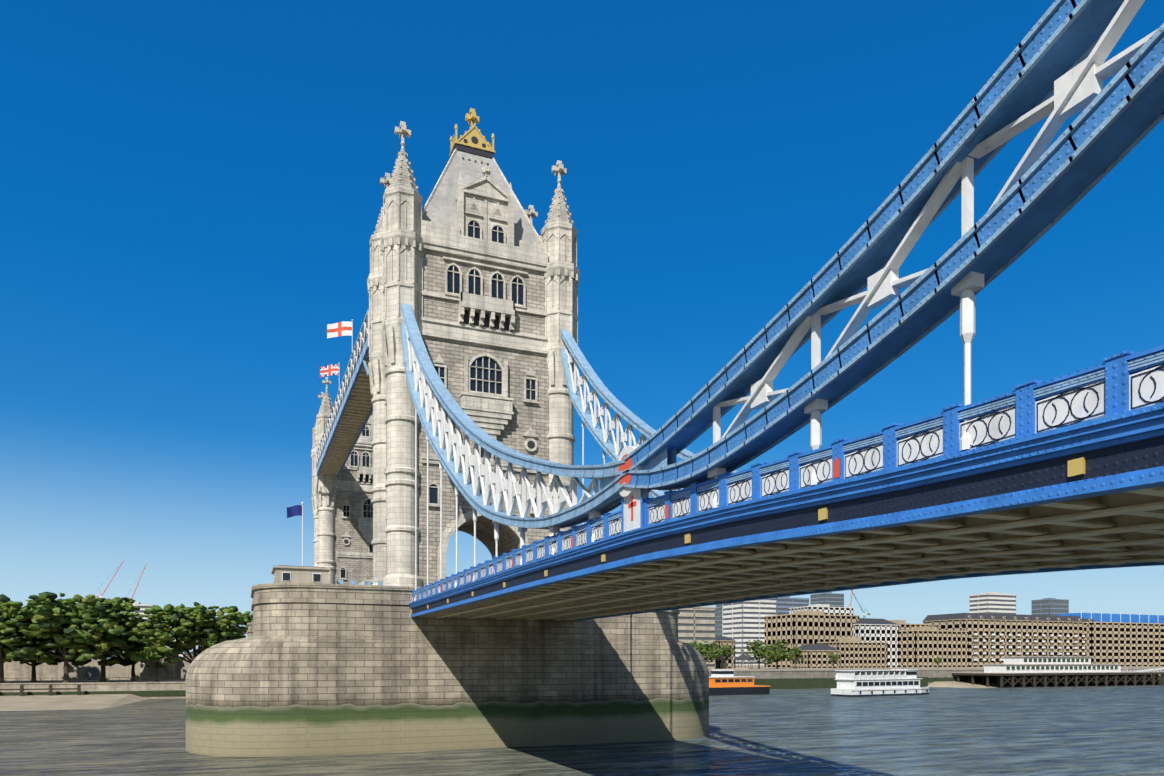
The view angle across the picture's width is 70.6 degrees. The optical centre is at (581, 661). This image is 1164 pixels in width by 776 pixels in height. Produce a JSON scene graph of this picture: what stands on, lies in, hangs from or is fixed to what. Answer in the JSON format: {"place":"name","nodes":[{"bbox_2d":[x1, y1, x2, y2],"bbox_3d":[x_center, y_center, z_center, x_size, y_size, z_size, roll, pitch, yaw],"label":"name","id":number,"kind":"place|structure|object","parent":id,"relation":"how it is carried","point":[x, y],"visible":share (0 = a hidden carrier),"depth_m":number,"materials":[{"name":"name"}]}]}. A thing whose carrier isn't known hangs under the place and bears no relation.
{"place":"outdoors","nodes":[
{"label":"outdoors","id":0,"kind":"place"},
{"bbox_2d":[0,592,941,682],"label":"tree","id":1,"kind":"object","parent":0,"point":[97,619],"depth_m":198.69,"materials":[{"name":"green plant"}]},
{"bbox_2d":[0,683,1163,775],"bbox_3d":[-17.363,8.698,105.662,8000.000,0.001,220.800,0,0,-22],"label":"river water","id":2,"kind":"structure","parent":0,"point":[1102,730],"depth_m":84.81,"materials":[{"name":"grey liquid"}]},
{"bbox_2d":[709,654,769,695],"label":"boat","id":3,"kind":"object","parent":2,"relation":"on","point":[724,681],"visible":0.58,"depth_m":212.17,"materials":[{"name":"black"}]},
{"bbox_2d":[831,669,933,696],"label":"passenger boat","id":4,"kind":"object","parent":2,"relation":"on","point":[869,683],"visible":0.94,"depth_m":205.03,"materials":[{"name":"paint"}]},
{"bbox_2d":[0,665,1163,710],"bbox_3d":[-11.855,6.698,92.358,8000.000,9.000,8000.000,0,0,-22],"label":"ground","id":5,"kind":"structure","parent":0,"point":[52,702],"depth_m":181.93,"materials":[{"name":"beige concrete"}]},
{"bbox_2d":[247,622,252,636],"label":"pier","id":6,"kind":"structure","parent":5,"relation":"on","point":[250,629],"depth_m":153.05,"materials":[{"name":"stone"}]},
{"bbox_2d":[311,377,372,584],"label":"tower","id":7,"kind":"structure","parent":6,"relation":"on","point":[343,532],"depth_m":161.11,"materials":[{"name":"stone"}]},
{"bbox_2d":[186,583,708,756],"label":"pier","id":8,"kind":"structure","parent":5,"relation":"on","point":[308,669],"depth_m":79.71,"materials":[{"name":"stone"}]},
{"bbox_2d":[271,565,382,585],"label":"pier control cabin","id":9,"kind":"object","parent":8,"relation":"on","point":[293,574],"visible":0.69,"depth_m":82.29,"materials":[{"name":"concrete"}]},
{"bbox_2d":[287,319,352,565],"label":"flags","id":10,"kind":"object","parent":9,"relation":"on","point":[343,328],"visible":0.62,"depth_m":122.69,"materials":[{"name":"fabric"}]},
{"bbox_2d":[367,108,579,586],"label":"tower","id":11,"kind":"structure","parent":8,"relation":"on","point":[474,270],"depth_m":87.02,"materials":[{"name":"stone"}]},
{"bbox_2d":[316,308,372,493],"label":"walkways","id":12,"kind":"structure","parent":11,"relation":"attached to","point":[351,413],"depth_m":121.14,"materials":[{"name":"blue paint"}]},
{"bbox_2d":[561,330,1104,523],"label":"chain","id":13,"kind":"object","parent":11,"relation":"attached to","point":[619,408],"visible":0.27,"depth_m":80.74,"materials":[{"name":"blue paint"}]},
{"bbox_2d":[409,345,1163,620],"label":"deck span","id":14,"kind":"object","parent":8,"relation":"on","point":[1055,485],"visible":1,"depth_m":24.21,"materials":[{"name":"blue paint"}]},
{"bbox_2d":[401,0,1163,600],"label":"chain","id":15,"kind":"object","parent":14,"relation":"attached to","point":[1103,134],"visible":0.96,"depth_m":20.51,"materials":[{"name":"blue paint"}]},
{"bbox_2d":[95,560,869,616],"bbox_3d":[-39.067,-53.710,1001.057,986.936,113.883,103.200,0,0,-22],"label":"construction cranes","id":16,"kind":"object","parent":5,"relation":"on","point":[864,613],"visible":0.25,"depth_m":866.56,"materials":[{"name":"orange paint"}]},
{"bbox_2d":[0,656,1163,698],"bbox_3d":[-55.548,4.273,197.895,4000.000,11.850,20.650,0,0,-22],"label":"embankment walls","id":17,"kind":"structure","parent":5,"relation":"on","point":[1012,671],"depth_m":271.77,"materials":[{"name":"grey stone"}]},
{"bbox_2d":[1,592,1163,680],"bbox_3d":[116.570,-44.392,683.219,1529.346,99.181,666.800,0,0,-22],"label":"city buildings","id":18,"kind":"structure","parent":5,"relation":"on","point":[991,628],"depth_m":467.20,"materials":[{"name":"beige brick"}]},
{"bbox_2d":[0,0,1163,659],"label":"sky","id":19,"kind":"structure","parent":0,"point":[191,191],"materials":[{"name":"blue"}]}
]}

